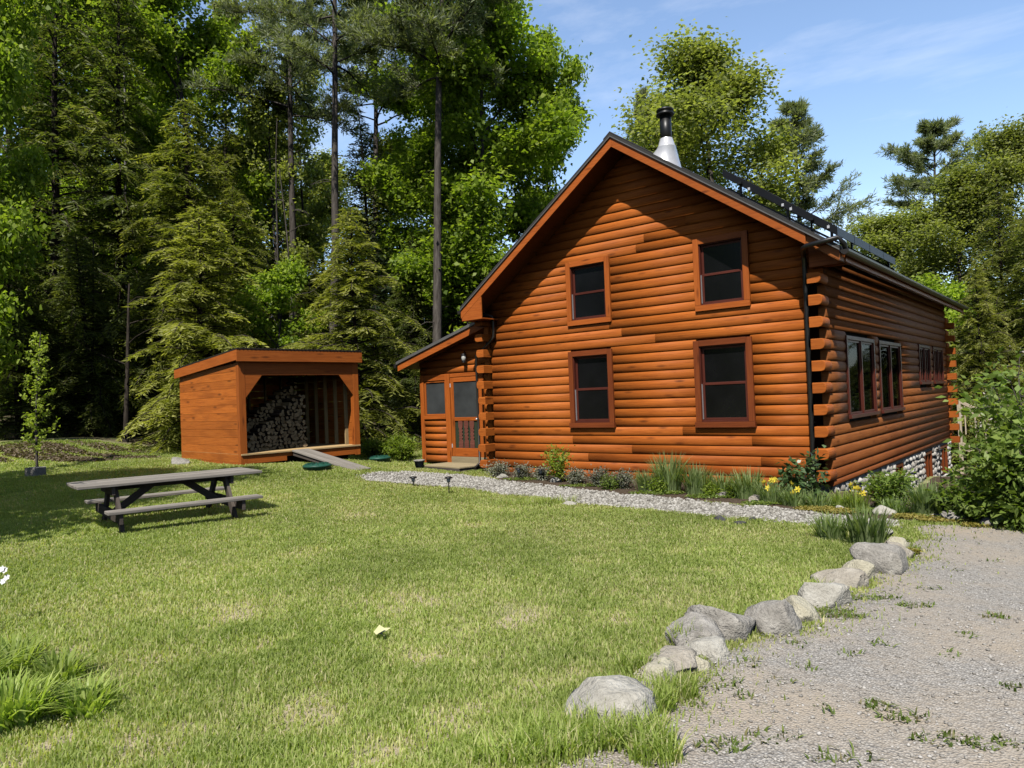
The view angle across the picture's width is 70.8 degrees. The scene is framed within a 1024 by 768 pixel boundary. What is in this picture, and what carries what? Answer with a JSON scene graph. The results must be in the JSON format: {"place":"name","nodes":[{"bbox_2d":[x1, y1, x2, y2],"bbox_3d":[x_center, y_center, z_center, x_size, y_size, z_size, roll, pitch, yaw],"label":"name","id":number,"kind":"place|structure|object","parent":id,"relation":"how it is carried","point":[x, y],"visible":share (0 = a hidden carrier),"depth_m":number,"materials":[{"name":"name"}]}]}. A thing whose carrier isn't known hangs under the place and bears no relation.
{"place":"outdoors","nodes":[
{"label":"outdoors","id":0,"kind":"place"},
{"bbox_2d":[0,409,1023,767],"bbox_3d":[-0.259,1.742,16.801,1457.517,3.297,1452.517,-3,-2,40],"label":"ground","id":1,"kind":"structure","parent":0,"point":[326,711],"depth_m":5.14,"materials":[{"name":"plant"}]},
{"bbox_2d":[0,627,66,677],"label":"daylily clump","id":2,"kind":"object","parent":1,"relation":"on","point":[18,648],"visible":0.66,"depth_m":4.94,"materials":[{"name":"green plant"}]},
{"bbox_2d":[0,0,68,389],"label":"maple tree","id":3,"kind":"object","parent":1,"relation":"on","point":[21,178],"visible":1,"depth_m":19.72,"materials":[{"name":"green plant"}]},
{"bbox_2d":[0,141,72,426],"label":"hemlock tree","id":4,"kind":"object","parent":1,"relation":"on","point":[42,312],"visible":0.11,"depth_m":23.86,"materials":[{"name":"green plant"}]},
{"bbox_2d":[18,331,59,466],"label":"sapling tree","id":5,"kind":"object","parent":1,"relation":"on","point":[36,441],"visible":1,"depth_m":17.09,"materials":[{"name":"green plant"}]},
{"bbox_2d":[0,230,95,440],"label":"hemlock tree","id":6,"kind":"object","parent":1,"relation":"on","point":[21,404],"visible":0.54,"depth_m":22.82,"materials":[{"name":"green plant"}]},
{"bbox_2d":[0,0,96,412],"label":"maple tree","id":7,"kind":"object","parent":1,"relation":"on","point":[47,83],"visible":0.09,"depth_m":33.20,"materials":[{"name":"green plant"}]},
{"bbox_2d":[0,663,101,734],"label":"daylily clump","id":8,"kind":"object","parent":1,"relation":"on","point":[17,695],"visible":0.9,"depth_m":4.08,"materials":[{"name":"green plant"}]},
{"bbox_2d":[0,640,106,687],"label":"daylily clump","id":9,"kind":"object","parent":1,"relation":"on","point":[69,663],"visible":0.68,"depth_m":4.74,"materials":[{"name":"green plant"}]},
{"bbox_2d":[0,0,154,412],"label":"hemlock tree","id":10,"kind":"object","parent":1,"relation":"on","point":[55,213],"visible":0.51,"depth_m":26.21,"materials":[{"name":"green plant"}]},
{"bbox_2d":[27,665,136,722],"bbox_3d":[-2.523,1.833,4.205,0.651,0.219,0.680,-1,-2,-37],"label":"daylily clump","id":11,"kind":"object","parent":1,"relation":"on","point":[92,690],"visible":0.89,"depth_m":4.21,"materials":[{"name":"green plant"}]},
{"bbox_2d":[0,439,178,461],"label":"leaf litter","id":12,"kind":"object","parent":1,"relation":"on","point":[67,456],"visible":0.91,"depth_m":19.09,"materials":[{"name":"brown plant"}]},
{"bbox_2d":[24,232,156,438],"bbox_3d":[-14.334,-1.290,24.168,5.212,7.439,3.745,-2,-1,10],"label":"hemlock tree","id":13,"kind":"object","parent":1,"relation":"on","point":[95,394],"visible":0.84,"depth_m":23.57,"materials":[{"name":"green plant"}]},
{"bbox_2d":[1,0,194,313],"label":"maple tree","id":14,"kind":"object","parent":1,"relation":"on","point":[93,19],"visible":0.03,"depth_m":33.37,"materials":[{"name":"green plant"}]},
{"bbox_2d":[33,0,182,406],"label":"hemlock tree","id":15,"kind":"object","parent":1,"relation":"on","point":[117,132],"visible":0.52,"depth_m":27.63,"materials":[{"name":"green plant"}]},
{"bbox_2d":[85,284,179,441],"bbox_3d":[-11.238,-0.587,21.314,2.754,4.990,1.308,-2,-1,-11],"label":"bare trunk","id":16,"kind":"object","parent":1,"relation":"on","point":[126,401],"visible":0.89,"depth_m":21.59,"materials":[{"name":"brown plant"}]},
{"bbox_2d":[99,254,190,436],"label":"hemlock tree","id":17,"kind":"object","parent":1,"relation":"on","point":[146,334],"visible":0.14,"depth_m":24.62,"materials":[{"name":"green plant"}]},
{"bbox_2d":[66,467,262,532],"bbox_3d":[-5.080,1.731,10.666,2.478,0.731,1.952,-1,-2,-38],"label":"picnic table","id":18,"kind":"object","parent":1,"relation":"on","point":[143,484],"visible":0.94,"depth_m":10.46,"materials":[{"name":"grey wood"}]},
{"bbox_2d":[98,97,251,436],"bbox_3d":[-12.103,-4.174,26.174,5.541,12.959,6.903,-2,-1,-24],"label":"hemlock tree","id":19,"kind":"object","parent":1,"relation":"on","point":[185,188],"visible":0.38,"depth_m":26.06,"materials":[{"name":"green plant"}]},
{"bbox_2d":[48,0,302,302],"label":"maple tree","id":20,"kind":"object","parent":1,"relation":"on","point":[174,47],"visible":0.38,"depth_m":32.31,"materials":[{"name":"green plant"}]},
{"bbox_2d":[116,206,267,453],"bbox_3d":[-9.672,-1.319,22.678,5.329,8.558,6.854,-2,-1,-28],"label":"hemlock tree","id":21,"kind":"object","parent":1,"relation":"on","point":[162,412],"visible":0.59,"depth_m":22.01,"materials":[{"name":"green plant"}]},
{"bbox_2d":[170,0,277,266],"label":"birch tree","id":22,"kind":"object","parent":1,"relation":"on","point":[237,19],"visible":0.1,"depth_m":35.54,"materials":[{"name":"plant"}]},
{"bbox_2d":[197,110,276,350],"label":"hemlock tree","id":23,"kind":"object","parent":1,"relation":"on","point":[227,157],"visible":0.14,"depth_m":31.95,"materials":[{"name":"green plant"}]},
{"bbox_2d":[187,186,310,409],"bbox_3d":[-10.035,-2.707,27.014,4.544,9.182,5.661,-2,-1,-23],"label":"hemlock tree","id":24,"kind":"object","parent":1,"relation":"on","point":[241,249],"visible":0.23,"depth_m":26.69,"materials":[{"name":"green plant"}]},
{"bbox_2d":[0,153,500,412],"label":"woods","id":25,"kind":"object","parent":1,"relation":"on","point":[284,316],"visible":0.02,"depth_m":32.48,"materials":[{"name":"green plant"}]},
{"bbox_2d":[174,347,361,464],"bbox_3d":[-6.328,0.693,18.733,3.310,2.927,3.821,-1,-2,-45],"label":"woodshed","id":26,"kind":"object","parent":1,"relation":"on","point":[215,407],"visible":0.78,"depth_m":17.91,"materials":[{"name":"brown wood"}]},
{"bbox_2d":[176,0,369,342],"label":"pine tree","id":27,"kind":"object","parent":1,"relation":"on","point":[291,68],"visible":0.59,"depth_m":32.29,"materials":[{"name":"green plant"}]},
{"bbox_2d":[227,78,324,318],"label":"birch tree","id":28,"kind":"object","parent":1,"relation":"on","point":[259,128],"visible":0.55,"depth_m":33.48,"materials":[{"name":"green plant"}]},
{"bbox_2d":[222,253,334,384],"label":"maple tree","id":29,"kind":"object","parent":1,"relation":"on","point":[289,278],"visible":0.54,"depth_m":24.39,"materials":[{"name":"green plant"}]},
{"bbox_2d":[255,48,347,305],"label":"birch tree","id":30,"kind":"object","parent":1,"relation":"on","point":[306,132],"visible":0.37,"depth_m":36.83,"materials":[{"name":"green plant"}]},
{"bbox_2d":[270,247,347,382],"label":"hemlock tree","id":31,"kind":"object","parent":1,"relation":"on","point":[309,296],"visible":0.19,"depth_m":29.27,"materials":[{"name":"green plant"}]},
{"bbox_2d":[269,147,363,332],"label":"birch tree","id":32,"kind":"object","parent":1,"relation":"on","point":[310,199],"visible":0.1,"depth_m":41.76,"materials":[{"name":"green plant"}]},
{"bbox_2d":[247,0,407,348],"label":"pine tree","id":33,"kind":"object","parent":1,"relation":"on","point":[302,44],"visible":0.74,"depth_m":26.97,"materials":[{"name":"green plant"}]},
{"bbox_2d":[292,448,369,469],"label":"plank ramp","id":34,"kind":"structure","parent":1,"relation":"on","point":[312,455],"depth_m":16.73,"materials":[{"name":"grey wood"}]},
{"bbox_2d":[279,207,426,455],"bbox_3d":[-4.789,-1.256,22.340,6.185,8.567,4.809,-2,-1,6],"label":"hemlock tree","id":35,"kind":"object","parent":1,"relation":"on","point":[344,270],"visible":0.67,"depth_m":22.20,"materials":[{"name":"green plant"}]},
{"bbox_2d":[310,0,424,304],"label":"pine tree","id":36,"kind":"object","parent":1,"relation":"on","point":[343,102],"visible":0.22,"depth_m":34.06,"materials":[{"name":"green plant"}]},
{"bbox_2d":[326,111,417,420],"bbox_3d":[-5.738,-4.613,29.199,4.021,12.921,4.805,-2,-1,-10],"label":"spruce tree","id":37,"kind":"object","parent":1,"relation":"on","point":[372,223],"visible":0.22,"depth_m":29.12,"materials":[{"name":"green plant"}]},
{"bbox_2d":[318,128,429,320],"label":"birch tree","id":38,"kind":"object","parent":1,"relation":"on","point":[383,143],"visible":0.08,"depth_m":35.75,"materials":[{"name":"green plant"}]},
{"bbox_2d":[361,423,419,459],"bbox_3d":[-3.363,1.600,19.928,1.666,1.050,1.786,-2,-1,0],"label":"fern shrub","id":39,"kind":"object","parent":1,"relation":"on","point":[395,447],"visible":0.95,"depth_m":19.68,"materials":[{"name":"green plant"}]},
{"bbox_2d":[372,232,445,435],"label":"hemlock tree","id":40,"kind":"object","parent":1,"relation":"on","point":[412,383],"visible":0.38,"depth_m":27.69,"materials":[{"name":"green plant"}]},
{"bbox_2d":[348,122,504,388],"bbox_3d":[-2.751,-4.219,29.309,6.670,12.702,6.962,-3,-2,45],"label":"maple tree","id":41,"kind":"object","parent":1,"relation":"on","point":[423,144],"visible":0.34,"depth_m":27.98,"materials":[{"name":"green plant"}]},
{"bbox_2d":[338,0,519,341],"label":"pine tree","id":42,"kind":"object","parent":1,"relation":"on","point":[399,28],"visible":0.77,"depth_m":24.89,"materials":[{"name":"green plant"}]},
{"bbox_2d":[342,1,561,330],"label":"maple tree","id":43,"kind":"object","parent":1,"relation":"on","point":[407,109],"visible":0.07,"depth_m":32.61,"materials":[{"name":"green plant"}]},
{"bbox_2d":[446,235,511,333],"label":"maple tree","id":44,"kind":"object","parent":1,"relation":"on","point":[488,264],"visible":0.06,"depth_m":25.09,"materials":[{"name":"green plant"}]},
{"bbox_2d":[385,0,599,324],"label":"maple tree","id":45,"kind":"object","parent":1,"relation":"on","point":[558,127],"visible":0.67,"depth_m":26.08,"materials":[{"name":"green plant"}]},
{"bbox_2d":[483,23,593,229],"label":"maple tree","id":46,"kind":"object","parent":1,"relation":"on","point":[564,81],"visible":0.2,"depth_m":29.00,"materials":[{"name":"green plant"}]},
{"bbox_2d":[563,675,657,726],"bbox_3d":[0.501,1.790,3.873,0.544,0.378,0.372,-3,-1,18],"label":"border rock","id":47,"kind":"object","parent":1,"relation":"on","point":[622,691],"visible":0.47,"depth_m":3.80,"materials":[{"name":"stone"}]},
{"bbox_2d":[457,493,833,767],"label":"rough grass","id":48,"kind":"structure","parent":1,"relation":"on","point":[573,736],"depth_m":3.53,"materials":[{"name":"green plant"}]},
{"bbox_2d":[634,657,676,681],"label":"border rock","id":49,"kind":"object","parent":1,"relation":"on","point":[666,663],"visible":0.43,"depth_m":4.36,"materials":[{"name":"stone"}]},
{"bbox_2d":[648,645,697,672],"bbox_3d":[1.021,1.798,4.562,0.353,0.227,0.318,-2,-1,-11],"label":"border rock","id":50,"kind":"object","parent":1,"relation":"on","point":[686,655],"visible":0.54,"depth_m":4.50,"materials":[{"name":"beige stone"}]},
{"bbox_2d":[613,77,739,189],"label":"birch tree","id":51,"kind":"object","parent":1,"relation":"on","point":[718,181],"visible":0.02,"depth_m":36.67,"materials":[{"name":"green plant"}]},
{"bbox_2d":[394,106,968,491],"bbox_3d":[5.156,-1.101,20.648,11.916,9.726,13.342,-3,-2,40],"label":"log cabin","id":52,"kind":"object","parent":1,"relation":"on","point":[626,305],"visible":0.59,"depth_m":15.01,"materials":[{"name":"orange wood"}]},
{"bbox_2d":[424,380,445,415],"bbox_3d":[-2.043,0.383,19.360,0.820,0.933,0.050,-3,-2,40],"label":"porch window","id":53,"kind":"structure","parent":52,"relation":"in","point":[434,391],"depth_m":19.37,"materials":[{"name":"grey glass"}]},
{"bbox_2d":[450,376,480,456],"bbox_3d":[-1.222,0.846,18.595,1.036,2.062,0.140,-3,-2,40],"label":"screen door","id":54,"kind":"structure","parent":52,"relation":"in","point":[462,389],"depth_m":18.65,"materials":[{"name":"wood"}]},
{"bbox_2d":[565,256,612,326],"bbox_3d":[1.705,-2.018,15.810,1.130,1.420,0.201,-3,-2,40],"label":"window","id":55,"kind":"structure","parent":52,"relation":"in","point":[588,291],"depth_m":15.80,"materials":[{"name":"black glass"}]},
{"bbox_2d":[568,349,616,427],"bbox_3d":[1.763,0.106,15.767,1.160,1.690,0.228,-3,-2,40],"label":"window","id":56,"kind":"structure","parent":52,"relation":"in","point":[591,382],"depth_m":15.78,"materials":[{"name":"black glass"}]},
{"bbox_2d":[692,230,750,311],"bbox_3d":[4.048,-2.150,13.870,1.100,1.420,0.201,-3,-2,40],"label":"window","id":57,"kind":"structure","parent":52,"relation":"in","point":[721,272],"depth_m":13.86,"materials":[{"name":"black glass"}]},
{"bbox_2d":[693,336,756,427],"bbox_3d":[4.087,-0.020,13.843,1.200,1.700,0.228,-3,-2,40],"label":"window","id":58,"kind":"structure","parent":52,"relation":"in","point":[725,395],"depth_m":13.84,"materials":[{"name":"black glass"}]},
{"bbox_2d":[843,335,879,418],"bbox_3d":[6.877,-0.139,14.251,0.185,1.560,2.120,-3,-2,40],"label":"window","id":59,"kind":"structure","parent":52,"relation":"in","point":[859,341],"depth_m":14.20,"materials":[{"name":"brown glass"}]},
{"bbox_2d":[876,340,905,412],"bbox_3d":[8.455,-0.159,16.157,0.185,1.560,2.090,-3,-2,40],"label":"window","id":60,"kind":"structure","parent":52,"relation":"in","point":[888,345],"depth_m":16.11,"materials":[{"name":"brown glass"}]},
{"bbox_2d":[916,344,932,383],"bbox_3d":[10.970,-0.513,19.167,0.120,1.040,1.540,-3,-2,40],"label":"window","id":61,"kind":"structure","parent":52,"relation":"in","point":[924,357],"depth_m":19.14,"materials":[{"name":"brown glass"}]},
{"bbox_2d":[932,347,945,383],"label":"window","id":62,"kind":"structure","parent":52,"relation":"in","point":[938,364],"depth_m":20.64,"materials":[{"name":"brown glass"}]},
{"bbox_2d":[665,612,725,645],"bbox_3d":[1.289,1.796,5.033,0.420,0.347,0.378,-2,-1,0],"label":"border rock","id":63,"kind":"object","parent":1,"relation":"on","point":[704,621],"visible":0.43,"depth_m":4.98,"materials":[{"name":"grey stone"}]},
{"bbox_2d":[684,636,729,661],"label":"border rock","id":64,"kind":"object","parent":1,"relation":"on","point":[714,648],"visible":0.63,"depth_m":4.73,"materials":[{"name":"stone"}]},
{"bbox_2d":[609,16,827,213],"bbox_3d":[9.169,-7.003,33.249,10.572,19.168,12.758,-2,-1,-5],"label":"birch tree","id":65,"kind":"object","parent":1,"relation":"on","point":[702,73],"visible":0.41,"depth_m":31.71,"materials":[{"name":"green plant"}]},
{"bbox_2d":[684,604,755,642],"bbox_3d":[1.530,1.792,5.215,0.444,0.419,0.407,-2,-1,-23],"label":"border rock","id":66,"kind":"object","parent":1,"relation":"on","point":[733,626],"visible":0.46,"depth_m":5.07,"materials":[{"name":"grey stone"}]},
{"bbox_2d":[492,472,979,523],"bbox_3d":[7.535,2.373,17.000,15.417,1.148,16.122,-3,-1,16],"label":"flower bed","id":67,"kind":"object","parent":1,"relation":"on","point":[667,495],"visible":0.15,"depth_m":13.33,"materials":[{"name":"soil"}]},
{"bbox_2d":[535,442,575,480],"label":"yellow green shrub","id":68,"kind":"object","parent":67,"relation":"on","point":[559,468],"visible":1,"depth_m":15.00,"materials":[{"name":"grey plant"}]},
{"bbox_2d":[644,449,690,491],"bbox_3d":[2.799,1.577,13.075,1.053,0.820,0.918,-2,-1,6],"label":"iris clump","id":69,"kind":"object","parent":67,"relation":"on","point":[672,479],"visible":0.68,"depth_m":12.93,"materials":[{"name":"green plant"}]},
{"bbox_2d":[676,460,718,494],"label":"iris clump","id":70,"kind":"object","parent":67,"relation":"on","point":[695,480],"visible":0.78,"depth_m":12.68,"materials":[{"name":"green plant"}]},
{"bbox_2d":[728,465,771,498],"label":"iris clump","id":71,"kind":"object","parent":67,"relation":"on","point":[742,488],"visible":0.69,"depth_m":12.02,"materials":[{"name":"green plant"}]},
{"bbox_2d":[747,477,788,502],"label":"daffodil clump","id":72,"kind":"object","parent":67,"relation":"on","point":[769,491],"visible":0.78,"depth_m":11.51,"materials":[{"name":"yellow plant"}]},
{"bbox_2d":[777,481,811,506],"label":"daffodil clump","id":73,"kind":"object","parent":67,"relation":"on","point":[786,499],"visible":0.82,"depth_m":11.17,"materials":[{"name":"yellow plant"}]},
{"bbox_2d":[768,445,829,499],"bbox_3d":[4.845,1.487,12.238,1.031,0.931,1.060,-3,-1,26],"label":"glossy shrub","id":74,"kind":"object","parent":67,"relation":"on","point":[804,481],"visible":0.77,"depth_m":12.04,"materials":[{"name":"green plant"}]},
{"bbox_2d":[842,481,871,507],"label":"daffodil clump","id":75,"kind":"object","parent":67,"relation":"on","point":[858,498],"visible":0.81,"depth_m":10.78,"materials":[{"name":"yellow plant"}]},
{"bbox_2d":[851,467,918,506],"bbox_3d":[5.551,1.565,10.702,0.943,0.692,0.769,-3,-1,31],"label":"leafy plant","id":76,"kind":"object","parent":67,"relation":"on","point":[886,487],"visible":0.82,"depth_m":10.56,"materials":[{"name":"green plant"}]},
{"bbox_2d":[793,505,1023,553],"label":"sedum cover","id":77,"kind":"object","parent":67,"relation":"on","point":[925,518],"visible":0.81,"depth_m":9.86,"materials":[{"name":"green plant"}]},
{"bbox_2d":[898,476,947,513],"bbox_3d":[5.854,1.592,10.141,0.753,0.583,0.728,-3,-1,17],"label":"iris clump","id":78,"kind":"object","parent":67,"relation":"on","point":[920,505],"visible":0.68,"depth_m":10.03,"materials":[{"name":"green plant"}]},
{"bbox_2d":[923,455,981,521],"bbox_3d":[6.247,1.447,9.751,1.052,0.908,1.110,-1,-1,-32],"label":"leafy shrub","id":79,"kind":"object","parent":67,"relation":"on","point":[950,504],"visible":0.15,"depth_m":9.78,"materials":[{"name":"green plant"}]},
{"bbox_2d":[934,346,1023,531],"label":"leafy shrub","id":80,"kind":"object","parent":67,"relation":"on","point":[1014,438],"visible":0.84,"depth_m":9.25,"materials":[{"name":"green plant"}]},
{"bbox_2d":[939,427,1023,521],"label":"leafy shrub","id":81,"kind":"object","parent":67,"relation":"on","point":[951,474],"visible":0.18,"depth_m":9.31,"materials":[{"name":"green plant"}]},
{"bbox_2d":[979,400,1023,530],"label":"leafy shrub","id":82,"kind":"object","parent":67,"relation":"on","point":[1002,502],"visible":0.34,"depth_m":8.97,"materials":[{"name":"green plant"}]},
{"bbox_2d":[744,599,801,637],"bbox_3d":[1.925,1.786,5.294,0.419,0.427,0.328,-2,-1,2],"label":"border rock","id":83,"kind":"object","parent":1,"relation":"on","point":[776,618],"visible":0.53,"depth_m":5.20,"materials":[{"name":"grey stone"}]},
{"bbox_2d":[785,595,819,623],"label":"border rock","id":84,"kind":"object","parent":1,"relation":"on","point":[805,609],"visible":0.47,"depth_m":5.45,"materials":[{"name":"stone"}]},
{"bbox_2d":[736,97,880,259],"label":"pine tree","id":85,"kind":"object","parent":1,"relation":"on","point":[798,109],"visible":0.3,"depth_m":34.60,"materials":[{"name":"green plant"}]},
{"bbox_2d":[801,509,847,540],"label":"iris clump","id":86,"kind":"object","parent":1,"relation":"on","point":[828,528],"visible":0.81,"depth_m":8.60,"materials":[{"name":"green plant"}]},
{"bbox_2d":[797,582,852,609],"bbox_3d":[2.562,1.801,5.931,0.442,0.354,0.311,-2,-1,-30],"label":"border rock","id":87,"kind":"object","parent":1,"relation":"on","point":[822,594],"visible":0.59,"depth_m":5.84,"materials":[{"name":"stone"}]},
{"bbox_2d":[810,567,868,589],"bbox_3d":[3.008,1.824,6.597,0.450,0.279,0.405,-2,-1,0],"label":"border rock","id":88,"kind":"object","parent":1,"relation":"on","point":[852,577],"visible":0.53,"depth_m":6.52,"materials":[{"name":"beige stone"}]},
{"bbox_2d":[837,503,899,543],"bbox_3d":[4.051,1.619,8.277,0.772,0.541,0.696,-3,-2,36],"label":"iris clump","id":89,"kind":"object","parent":1,"relation":"on","point":[860,529],"visible":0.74,"depth_m":8.17,"materials":[{"name":"green plant"}]},
{"bbox_2d":[849,542,908,574],"bbox_3d":[3.658,1.823,7.184,0.501,0.493,0.480,-3,-2,41],"label":"border rock","id":90,"kind":"object","parent":1,"relation":"on","point":[885,558],"visible":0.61,"depth_m":7.02,"materials":[{"name":"grey stone"}]},
{"bbox_2d":[841,202,972,325],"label":"birch tree","id":91,"kind":"object","parent":1,"relation":"on","point":[875,235],"visible":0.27,"depth_m":36.70,"materials":[{"name":"green plant"}]},
{"bbox_2d":[855,115,993,271],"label":"pine tree","id":92,"kind":"object","parent":1,"relation":"on","point":[929,143],"visible":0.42,"depth_m":45.67,"materials":[{"name":"green plant"}]},
{"bbox_2d":[882,157,1023,340],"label":"birch tree","id":93,"kind":"object","parent":1,"relation":"on","point":[956,180],"visible":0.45,"depth_m":33.66,"materials":[{"name":"green plant"}]},
{"bbox_2d":[911,272,994,433],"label":"maple tree","id":94,"kind":"object","parent":1,"relation":"on","point":[953,291],"visible":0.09,"depth_m":30.04,"materials":[{"name":"green plant"}]},
{"bbox_2d":[905,113,1023,333],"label":"birch tree","id":95,"kind":"object","parent":1,"relation":"on","point":[1003,152],"visible":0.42,"depth_m":33.27,"materials":[{"name":"green plant"}]},
{"bbox_2d":[946,325,1023,447],"bbox_3d":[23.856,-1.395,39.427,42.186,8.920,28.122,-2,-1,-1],"label":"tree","id":96,"kind":"object","parent":1,"relation":"on","point":[957,343],"visible":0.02,"depth_m":27.93,"materials":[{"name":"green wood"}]},
{"bbox_2d":[948,267,1023,469],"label":"hemlock tree","id":97,"kind":"object","parent":1,"relation":"on","point":[977,321],"visible":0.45,"depth_m":23.94,"materials":[{"name":"green plant"}]},
{"bbox_2d":[956,174,1023,444],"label":"hemlock tree","id":98,"kind":"object","parent":1,"relation":"on","point":[1013,258],"visible":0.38,"depth_m":25.85,"materials":[{"name":"green plant"}]},
{"bbox_2d":[977,205,1023,403],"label":"hemlock tree","id":99,"kind":"object","parent":1,"relation":"on","point":[1013,285],"visible":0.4,"depth_m":24.73,"materials":[{"name":"green plant"}]},
{"bbox_2d":[0,0,1023,303],"label":"sky","id":100,"kind":"structure","parent":0,"point":[868,71],"materials":[{"name":"blue"}]},
{"bbox_2d":[357,471,903,528],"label":"gravel path","id":101,"kind":"structure","parent":0,"point":[640,502],"depth_m":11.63,"materials":[{"name":"grey gravel"}]},
{"bbox_2d":[536,524,1023,767],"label":"driveway","id":102,"kind":"structure","parent":0,"point":[961,718],"depth_m":4.28,"materials":[{"name":"grey gravel"}]},
{"bbox_2d":[659,558,1023,766],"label":"weeds","id":103,"kind":"object","parent":102,"relation":"on","point":[868,705],"visible":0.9,"depth_m":3.85,"materials":[{"name":"green plant"}]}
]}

